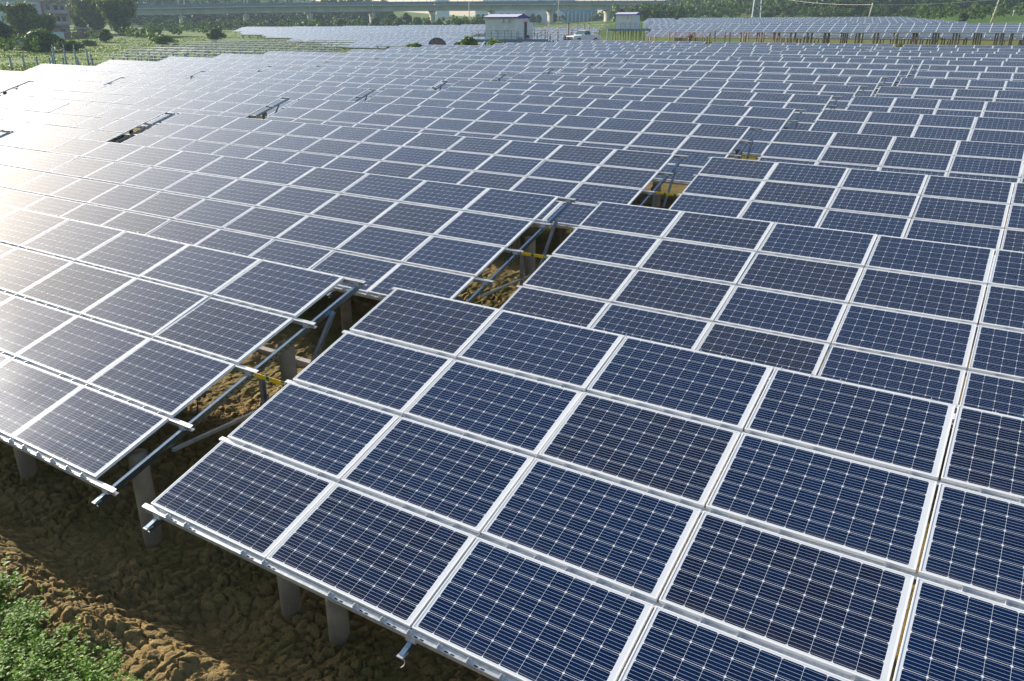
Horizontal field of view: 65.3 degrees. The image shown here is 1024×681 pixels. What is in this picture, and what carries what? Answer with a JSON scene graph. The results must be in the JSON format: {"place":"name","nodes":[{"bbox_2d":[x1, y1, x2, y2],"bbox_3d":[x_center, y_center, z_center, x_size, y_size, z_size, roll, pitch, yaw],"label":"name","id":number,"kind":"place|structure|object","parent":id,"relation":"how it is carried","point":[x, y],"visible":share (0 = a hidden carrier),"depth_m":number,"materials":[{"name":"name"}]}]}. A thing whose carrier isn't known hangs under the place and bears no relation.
{"place":"outdoors","nodes":[
{"label":"outdoors","id":0,"kind":"place"},
{"bbox_2d":[316,0,664,16],"label":"sky","id":1,"kind":"structure","parent":0,"point":[457,13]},
{"bbox_2d":[0,0,1023,680],"bbox_3d":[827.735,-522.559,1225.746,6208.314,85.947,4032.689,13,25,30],"label":"ground","id":2,"kind":"structure","parent":0,"point":[178,604],"depth_m":8.79,"materials":[{"name":"soil"}]},
{"bbox_2d":[0,21,17,43],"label":"round tree","id":3,"kind":"object","parent":2,"relation":"on","point":[6,31],"visible":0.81,"depth_m":179.74,"materials":[{"name":"green plant"}]},
{"bbox_2d":[0,79,33,95],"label":"solar table","id":4,"kind":"object","parent":2,"relation":"on","point":[7,84],"visible":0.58,"depth_m":46.53,"materials":[{"name":"blue"}]},
{"bbox_2d":[0,1,37,38],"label":"bamboo grove","id":5,"kind":"object","parent":2,"relation":"on","point":[14,17],"visible":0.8,"depth_m":211.49,"materials":[{"name":"green plant"}]},
{"bbox_2d":[0,0,41,35],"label":"tiled house","id":6,"kind":"structure","parent":2,"relation":"on","point":[32,2],"depth_m":259.93,"materials":[{"name":"white tile"}]},
{"bbox_2d":[18,27,59,51],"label":"shrub","id":7,"kind":"object","parent":2,"relation":"on","point":[46,39],"visible":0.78,"depth_m":164.17,"materials":[{"name":"green plant"}]},
{"bbox_2d":[24,12,57,32],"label":"bamboo grove","id":8,"kind":"object","parent":2,"relation":"on","point":[47,21],"visible":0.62,"depth_m":209.76,"materials":[{"name":"green plant"}]},
{"bbox_2d":[40,0,71,31],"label":"brick house","id":9,"kind":"structure","parent":2,"relation":"on","point":[63,22],"depth_m":275.82,"materials":[{"name":"brick"}]},
{"bbox_2d":[0,70,125,95],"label":"solar table","id":10,"kind":"object","parent":2,"relation":"on","point":[66,78],"visible":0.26,"depth_m":53.54,"materials":[{"name":"blue"}]},
{"bbox_2d":[57,39,84,50],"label":"shrub","id":11,"kind":"object","parent":2,"relation":"on","point":[78,45],"visible":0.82,"depth_m":168.38,"materials":[{"name":"green plant"}]},
{"bbox_2d":[64,3,88,30],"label":"bamboo grove","id":12,"kind":"object","parent":2,"relation":"on","point":[78,22],"visible":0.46,"depth_m":296.95,"materials":[{"name":"green plant"}]},
{"bbox_2d":[0,556,153,680],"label":"weeds","id":13,"kind":"object","parent":2,"relation":"on","point":[31,665],"visible":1,"depth_m":7.12,"materials":[{"name":"green plant"}]},
{"bbox_2d":[0,98,174,180],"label":"solar table","id":14,"kind":"object","parent":2,"relation":"on","point":[98,123],"visible":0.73,"depth_m":32.46,"materials":[{"name":"blue"}]},
{"bbox_2d":[68,0,106,29],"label":"bamboo grove","id":15,"kind":"object","parent":2,"relation":"on","point":[89,13],"visible":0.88,"depth_m":279.42,"materials":[{"name":"green plant"}]},
{"bbox_2d":[0,23,208,51],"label":"scrub","id":16,"kind":"object","parent":2,"relation":"on","point":[11,42],"visible":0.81,"depth_m":226.25,"materials":[{"name":"green plant"}]},
{"bbox_2d":[23,64,205,85],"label":"solar table","id":17,"kind":"object","parent":2,"relation":"on","point":[113,71],"visible":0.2,"depth_m":59.90,"materials":[{"name":"blue"}]},
{"bbox_2d":[91,0,139,35],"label":"bamboo grove","id":18,"kind":"object","parent":2,"relation":"on","point":[117,14],"visible":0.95,"depth_m":258.07,"materials":[{"name":"green plant"}]},
{"bbox_2d":[0,81,289,142],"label":"solar table","id":19,"kind":"object","parent":2,"relation":"on","point":[207,103],"visible":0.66,"depth_m":39.24,"materials":[{"name":"blue"}]},
{"bbox_2d":[105,47,192,60],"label":"bare rack","id":20,"kind":"object","parent":2,"relation":"on","point":[146,58],"visible":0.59,"depth_m":110.33,"materials":[{"name":"silver metal"}]},
{"bbox_2d":[149,33,178,44],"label":"bush","id":21,"kind":"object","parent":2,"relation":"on","point":[163,39],"visible":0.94,"depth_m":189.65,"materials":[{"name":"green plant"}]},
{"bbox_2d":[133,45,196,60],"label":"bare rack","id":22,"kind":"object","parent":2,"relation":"on","point":[170,46],"visible":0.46,"depth_m":118.04,"materials":[{"name":"silver metal"}]},
{"bbox_2d":[0,35,357,70],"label":"grass","id":23,"kind":"structure","parent":2,"relation":"on","point":[58,61],"depth_m":162.47,"materials":[{"name":"green plant"}]},
{"bbox_2d":[0,204,366,546],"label":"solar table","id":24,"kind":"object","parent":2,"relation":"on","point":[106,396],"visible":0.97,"depth_m":10.76,"materials":[{"name":"blue"}]},
{"bbox_2d":[96,60,271,78],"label":"solar table","id":25,"kind":"object","parent":2,"relation":"on","point":[206,67],"visible":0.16,"depth_m":64.55,"materials":[{"name":"blue"}]},
{"bbox_2d":[155,43,227,57],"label":"bare rack","id":26,"kind":"object","parent":2,"relation":"on","point":[197,50],"visible":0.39,"depth_m":124.74,"materials":[{"name":"silver metal"}]},
{"bbox_2d":[42,0,358,26],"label":"forest","id":27,"kind":"object","parent":2,"relation":"on","point":[273,18],"visible":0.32,"depth_m":427.58,"materials":[{"name":"green plant"}]},
{"bbox_2d":[187,46,261,57],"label":"bare rack","id":28,"kind":"object","parent":2,"relation":"on","point":[219,51],"visible":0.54,"depth_m":112.00,"materials":[{"name":"silver metal"}]},
{"bbox_2d":[194,40,282,55],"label":"bare rack","id":29,"kind":"object","parent":2,"relation":"on","point":[208,41],"visible":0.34,"depth_m":136.93,"materials":[{"name":"silver metal"}]},
{"bbox_2d":[108,76,375,117],"bbox_3d":[-16.810,-12.940,44.737,20.776,2.791,4.328,13,25,30],"label":"solar table","id":30,"kind":"object","parent":2,"relation":"on","point":[293,92],"visible":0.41,"depth_m":43.80,"materials":[{"name":"blue"}]},
{"bbox_2d":[160,56,328,71],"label":"solar table","id":31,"kind":"object","parent":2,"relation":"on","point":[271,62],"visible":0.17,"depth_m":69.34,"materials":[{"name":"blue"}]},
{"bbox_2d":[215,44,298,54],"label":"bare rack","id":32,"kind":"object","parent":2,"relation":"on","point":[266,49],"visible":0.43,"depth_m":116.73,"materials":[{"name":"silver metal"}]},
{"bbox_2d":[256,346,310,366],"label":"kerb","id":33,"kind":"structure","parent":2,"relation":"on","point":[300,361],"depth_m":14.17,"materials":[{"name":"concrete"}]},
{"bbox_2d":[0,131,575,357],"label":"solar table","id":34,"kind":"object","parent":2,"relation":"on","point":[311,218],"visible":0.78,"depth_m":17.44,"materials":[{"name":"blue"}]},
{"bbox_2d":[264,32,315,42],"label":"solar table","id":35,"kind":"object","parent":2,"relation":"on","point":[283,35],"visible":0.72,"depth_m":192.75,"materials":[{"name":"blue"}]},
{"bbox_2d":[213,54,378,66],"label":"solar table","id":36,"kind":"object","parent":2,"relation":"on","point":[330,59],"visible":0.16,"depth_m":74.14,"materials":[{"name":"blue"}]},
{"bbox_2d":[142,15,484,30],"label":"scrub","id":37,"kind":"object","parent":2,"relation":"on","point":[229,24],"visible":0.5,"depth_m":324.43,"materials":[{"name":"green plant"}]},
{"bbox_2d":[272,41,354,51],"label":"bare rack","id":38,"kind":"object","parent":2,"relation":"on","point":[323,46],"visible":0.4,"depth_m":125.64,"materials":[{"name":"silver metal"}]},
{"bbox_2d":[193,70,447,101],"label":"solar table","id":39,"kind":"object","parent":2,"relation":"on","point":[378,84],"visible":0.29,"depth_m":49.08,"materials":[{"name":"blue"}]},
{"bbox_2d":[287,35,355,47],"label":"solar table","id":40,"kind":"object","parent":2,"relation":"on","point":[309,37],"visible":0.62,"depth_m":172.11,"materials":[{"name":"blue"}]},
{"bbox_2d":[262,51,418,61],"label":"solar table","id":41,"kind":"object","parent":2,"relation":"on","point":[375,55],"visible":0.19,"depth_m":79.02,"materials":[{"name":"blue"}]},
{"bbox_2d":[325,39,388,50],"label":"solar table","id":42,"kind":"object","parent":2,"relation":"on","point":[361,44],"visible":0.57,"depth_m":141.55,"materials":[{"name":"blue"}]},
{"bbox_2d":[42,0,684,24],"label":"railway viaduct","id":43,"kind":"object","parent":2,"relation":"on","point":[180,11],"visible":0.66,"depth_m":403.19,"materials":[{"name":"concrete"}]},
{"bbox_2d":[264,65,505,90],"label":"solar table","id":44,"kind":"object","parent":2,"relation":"on","point":[451,78],"visible":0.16,"depth_m":53.81,"materials":[{"name":"blue"}]},
{"bbox_2d":[121,113,687,265],"bbox_3d":[-5.272,-4.909,24.873,20.776,2.877,4.328,13,25,30],"label":"solar table","id":45,"kind":"object","parent":2,"relation":"on","point":[587,179],"visible":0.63,"depth_m":23.15,"materials":[{"name":"blue"}]},
{"bbox_2d":[375,37,484,48],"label":"solar table","id":46,"kind":"object","parent":2,"relation":"on","point":[395,42],"visible":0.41,"depth_m":128.43,"materials":[{"name":"blue"}]},
{"bbox_2d":[346,49,514,57],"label":"solar table","id":47,"kind":"object","parent":2,"relation":"on","point":[421,53],"visible":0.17,"depth_m":79.76,"materials":[{"name":"blue"}]},
{"bbox_2d":[324,61,553,81],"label":"solar table","id":48,"kind":"object","parent":2,"relation":"on","point":[509,71],"visible":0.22,"depth_m":58.59,"materials":[{"name":"blue"}]},
{"bbox_2d":[386,47,544,55],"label":"solar table","id":49,"kind":"object","parent":2,"relation":"on","point":[516,51],"visible":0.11,"depth_m":84.65,"materials":[{"name":"blue"}]},
{"bbox_2d":[377,57,593,74],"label":"solar table","id":50,"kind":"object","parent":2,"relation":"on","point":[557,66],"visible":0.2,"depth_m":63.50,"materials":[{"name":"blue"}]},
{"bbox_2d":[421,45,576,52],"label":"solar table","id":51,"kind":"object","parent":2,"relation":"on","point":[548,49],"visible":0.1,"depth_m":89.01,"materials":[{"name":"blue"}]},
{"bbox_2d":[475,30,547,43],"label":"platform","id":52,"kind":"structure","parent":2,"relation":"on","point":[504,40],"depth_m":114.88,"materials":[{"name":"concrete"}]},
{"bbox_2d":[482,14,532,38],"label":"transformer cabin","id":53,"kind":"object","parent":52,"relation":"on","point":[502,23],"visible":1,"depth_m":116.14,"materials":[{"name":"metal"}]},
{"bbox_2d":[265,98,761,198],"bbox_3d":[-1.857,-6.903,29.625,20.776,2.868,4.328,13,25,30],"label":"solar table","id":54,"kind":"object","parent":2,"relation":"on","point":[698,144],"visible":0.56,"depth_m":28.27,"materials":[{"name":"blue"}]},
{"bbox_2d":[422,54,628,67],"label":"solar table","id":55,"kind":"object","parent":2,"relation":"on","point":[597,62],"visible":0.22,"depth_m":68.39,"materials":[{"name":"blue"}]},
{"bbox_2d":[142,287,956,680],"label":"solar table","id":56,"kind":"object","parent":2,"relation":"on","point":[336,463],"visible":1,"depth_m":7.25,"materials":[{"name":"blue"}]},
{"bbox_2d":[536,25,607,41],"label":"bare rack","id":57,"kind":"object","parent":2,"relation":"on","point":[558,31],"visible":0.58,"depth_m":121.44,"materials":[{"name":"silver metal"}]},
{"bbox_2d":[492,43,655,49],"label":"solar table","id":58,"kind":"object","parent":2,"relation":"on","point":[578,46],"visible":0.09,"depth_m":89.61,"materials":[{"name":"blue"}]},
{"bbox_2d":[563,10,596,22],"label":"teal hall","id":59,"kind":"structure","parent":2,"relation":"on","point":[577,15],"depth_m":486.89,"materials":[{"name":"blue"}]},
{"bbox_2d":[565,30,600,39],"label":"pickup truck","id":60,"kind":"object","parent":2,"relation":"on","point":[582,35],"visible":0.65,"depth_m":114.50,"materials":[{"name":"white paint"}]},
{"bbox_2d":[365,88,805,156],"bbox_3d":[1.215,-8.811,34.187,20.776,2.854,4.328,13,25,30],"label":"solar table","id":61,"kind":"object","parent":2,"relation":"on","point":[770,121],"visible":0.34,"depth_m":33.06,"materials":[{"name":"blue"}]},
{"bbox_2d":[522,42,673,47],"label":"solar table","id":62,"kind":"object","parent":2,"relation":"on","point":[658,45],"visible":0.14,"depth_m":94.12,"materials":[{"name":"blue"}]},
{"bbox_2d":[515,52,733,63],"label":"solar table","id":63,"kind":"object","parent":2,"relation":"on","point":[631,57],"visible":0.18,"depth_m":69.15,"materials":[{"name":"blue"}]},
{"bbox_2d":[606,23,650,40],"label":"platform","id":64,"kind":"structure","parent":2,"relation":"on","point":[628,30],"depth_m":171.10,"materials":[{"name":"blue metal"}]},
{"bbox_2d":[614,12,641,28],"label":"transformer cabin","id":65,"kind":"object","parent":64,"relation":"on","point":[631,20],"visible":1,"depth_m":170.24,"materials":[{"name":"metal"}]},
{"bbox_2d":[558,40,704,45],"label":"solar table","id":66,"kind":"object","parent":2,"relation":"on","point":[677,43],"visible":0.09,"depth_m":100.63,"materials":[{"name":"blue"}]},
{"bbox_2d":[555,0,722,21],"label":"scrub","id":67,"kind":"object","parent":2,"relation":"on","point":[658,10],"visible":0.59,"depth_m":308.15,"materials":[{"name":"green plant"}]},
{"bbox_2d":[444,80,841,130],"bbox_3d":[4.576,-10.816,39.023,20.776,2.803,4.309,13,25,30],"label":"solar table","id":68,"kind":"object","parent":2,"relation":"on","point":[813,106],"visible":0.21,"depth_m":38.09,"materials":[{"name":"blue"}]},
{"bbox_2d":[550,50,756,60],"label":"solar table","id":69,"kind":"object","parent":2,"relation":"on","point":[736,57],"visible":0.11,"depth_m":74.01,"materials":[{"name":"blue"}]},
{"bbox_2d":[646,29,693,40],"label":"solar table","id":70,"kind":"object","parent":2,"relation":"on","point":[659,32],"visible":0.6,"depth_m":148.30,"materials":[{"name":"blue"}]},
{"bbox_2d":[578,47,775,55],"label":"solar table","id":71,"kind":"object","parent":2,"relation":"on","point":[759,52],"visible":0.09,"depth_m":79.02,"materials":[{"name":"blue"}]},
{"bbox_2d":[505,74,867,109],"bbox_3d":[7.830,-12.761,43.700,20.776,2.766,4.309,13,25,30],"label":"solar table","id":72,"kind":"object","parent":2,"relation":"on","point":[846,92],"visible":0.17,"depth_m":43.08,"materials":[{"name":"blue"}]},
{"bbox_2d":[668,24,723,43],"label":"solar table","id":73,"kind":"object","parent":2,"relation":"on","point":[695,28],"visible":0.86,"depth_m":139.43,"materials":[{"name":"blue"}]},
{"bbox_2d":[554,68,888,96],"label":"solar table","id":74,"kind":"object","parent":2,"relation":"on","point":[872,83],"visible":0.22,"depth_m":48.02,"materials":[{"name":"blue"}]},
{"bbox_2d":[666,0,802,17],"bbox_3d":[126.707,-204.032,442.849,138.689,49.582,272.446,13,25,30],"label":"scrub","id":75,"kind":"object","parent":2,"relation":"on","point":[709,8],"visible":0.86,"depth_m":343.16,"materials":[{"name":"green plant"}]},
{"bbox_2d":[499,201,995,447],"bbox_3d":[3.501,-0.100,12.920,6.812,2.935,4.328,13,25,30],"label":"solar table","id":76,"kind":"object","parent":2,"relation":"on","point":[917,302],"visible":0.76,"depth_m":12.29,"materials":[{"name":"blue"}]},
{"bbox_2d":[596,63,906,96],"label":"solar table","id":77,"kind":"object","parent":2,"relation":"on","point":[892,75],"visible":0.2,"depth_m":52.75,"materials":[{"name":"blue"}]},
{"bbox_2d":[698,29,815,43],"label":"solar table","id":78,"kind":"object","parent":2,"relation":"on","point":[720,32],"visible":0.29,"depth_m":140.74,"materials":[{"name":"blue"}]},
{"bbox_2d":[659,46,864,53],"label":"solar table","id":79,"kind":"object","parent":2,"relation":"on","point":[778,50],"visible":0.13,"depth_m":78.95,"materials":[{"name":"blue"}]},
{"bbox_2d":[630,59,918,86],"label":"solar table","id":80,"kind":"object","parent":2,"relation":"on","point":[907,68],"visible":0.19,"depth_m":57.76,"materials":[{"name":"blue"}]},
{"bbox_2d":[681,44,872,51],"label":"solar table","id":81,"kind":"object","parent":2,"relation":"on","point":[867,48],"visible":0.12,"depth_m":84.24,"materials":[{"name":"blue"}]},
{"bbox_2d":[724,24,847,43],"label":"solar table","id":82,"kind":"object","parent":2,"relation":"on","point":[736,28],"visible":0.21,"depth_m":134.82,"materials":[{"name":"blue"}]},
{"bbox_2d":[712,42,897,51],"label":"solar table","id":83,"kind":"object","parent":2,"relation":"on","point":[877,46],"visible":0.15,"depth_m":90.02,"materials":[{"name":"blue"}]},
{"bbox_2d":[742,23,872,43],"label":"solar table","id":84,"kind":"object","parent":2,"relation":"on","point":[828,28],"visible":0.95,"depth_m":124.05,"materials":[{"name":"blue"}]},
{"bbox_2d":[662,157,1014,284],"bbox_3d":[6.864,-2.115,17.776,6.812,2.888,4.328,13,25,30],"label":"solar table","id":85,"kind":"object","parent":2,"relation":"on","point":[963,211],"visible":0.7,"depth_m":17.58,"materials":[{"name":"blue"}]},
{"bbox_2d":[737,56,1023,77],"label":"solar table","id":86,"kind":"object","parent":2,"relation":"on","point":[923,65],"visible":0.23,"depth_m":58.62,"materials":[{"name":"blue"}]},
{"bbox_2d":[818,33,955,44],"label":"solar table","id":87,"kind":"object","parent":2,"relation":"on","point":[910,35],"visible":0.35,"depth_m":128.39,"materials":[{"name":"blue"}]},
{"bbox_2d":[757,129,1023,218],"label":"solar table","id":88,"kind":"object","parent":2,"relation":"on","point":[993,161],"visible":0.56,"depth_m":22.61,"materials":[{"name":"blue"}]},
{"bbox_2d":[762,54,1023,64],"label":"solar table","id":89,"kind":"object","parent":2,"relation":"on","point":[895,57],"visible":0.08,"depth_m":64.25,"materials":[{"name":"blue"}]},
{"bbox_2d":[780,50,1023,58],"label":"solar table","id":90,"kind":"object","parent":2,"relation":"on","point":[949,55],"visible":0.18,"depth_m":68.85,"materials":[{"name":"blue"}]},
{"bbox_2d":[787,0,1023,16],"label":"forest","id":91,"kind":"object","parent":2,"relation":"on","point":[890,4],"visible":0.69,"depth_m":324.15,"materials":[{"name":"green plant"}]},
{"bbox_2d":[799,0,1023,19],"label":"scrub","id":92,"kind":"object","parent":2,"relation":"on","point":[978,11],"visible":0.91,"depth_m":293.34,"materials":[{"name":"green plant"}]},
{"bbox_2d":[809,109,1023,177],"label":"solar table","id":93,"kind":"object","parent":2,"relation":"on","point":[991,129],"visible":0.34,"depth_m":27.33,"materials":[{"name":"blue"}]},
{"bbox_2d":[854,24,998,46],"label":"solar table","id":94,"kind":"object","parent":2,"relation":"on","point":[871,28],"visible":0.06,"depth_m":121.44,"materials":[{"name":"blue"}]},
{"bbox_2d":[846,96,1023,138],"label":"solar table","id":95,"kind":"object","parent":2,"relation":"on","point":[1012,110],"visible":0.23,"depth_m":32.42,"materials":[{"name":"blue"}]},
{"bbox_2d":[871,50,1023,56],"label":"solar table","id":96,"kind":"object","parent":2,"relation":"on","point":[947,52],"visible":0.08,"depth_m":71.54,"materials":[{"name":"blue"}]},
{"bbox_2d":[872,23,1023,46],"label":"solar table","id":97,"kind":"object","parent":2,"relation":"on","point":[956,28],"visible":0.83,"depth_m":114.39,"materials":[{"name":"blue"}]},
{"bbox_2d":[873,86,1023,114],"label":"solar table","id":98,"kind":"object","parent":2,"relation":"on","point":[960,94],"visible":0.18,"depth_m":37.26,"materials":[{"name":"blue"}]},
{"bbox_2d":[882,47,1023,52],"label":"solar table","id":99,"kind":"object","parent":2,"relation":"on","point":[955,49],"visible":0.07,"depth_m":76.25,"materials":[{"name":"blue"}]},
{"bbox_2d":[893,404,1023,680],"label":"solar table","id":100,"kind":"object","parent":2,"relation":"on","point":[965,620],"visible":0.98,"depth_m":6.05,"materials":[{"name":"blue"}]},
{"bbox_2d":[896,78,1023,96],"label":"solar table","id":101,"kind":"object","parent":2,"relation":"on","point":[997,85],"visible":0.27,"depth_m":42.06,"materials":[{"name":"blue"}]},
{"bbox_2d":[903,44,1023,48],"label":"solar table","id":102,"kind":"object","parent":2,"relation":"on","point":[972,46],"visible":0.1,"depth_m":82.49,"materials":[{"name":"blue"}]},
{"bbox_2d":[913,71,1023,85],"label":"solar table","id":103,"kind":"object","parent":2,"relation":"on","point":[972,75],"visible":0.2,"depth_m":46.92,"materials":[{"name":"blue"}]},
{"bbox_2d":[928,65,1023,79],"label":"solar table","id":104,"kind":"object","parent":2,"relation":"on","point":[980,69],"visible":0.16,"depth_m":51.83,"materials":[{"name":"blue"}]},
{"bbox_2d":[953,249,1023,487],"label":"solar table","id":105,"kind":"object","parent":2,"relation":"on","point":[994,381],"visible":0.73,"depth_m":10.49,"materials":[{"name":"blue"}]},
{"bbox_2d":[960,33,1023,44],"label":"solar table","id":106,"kind":"object","parent":2,"relation":"on","point":[986,35],"visible":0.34,"depth_m":121.95,"materials":[{"name":"blue"}]},
{"bbox_2d":[1001,182,1023,251],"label":"solar table","id":107,"kind":"object","parent":2,"relation":"on","point":[1013,238],"visible":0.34,"depth_m":15.83,"materials":[{"name":"blue"}]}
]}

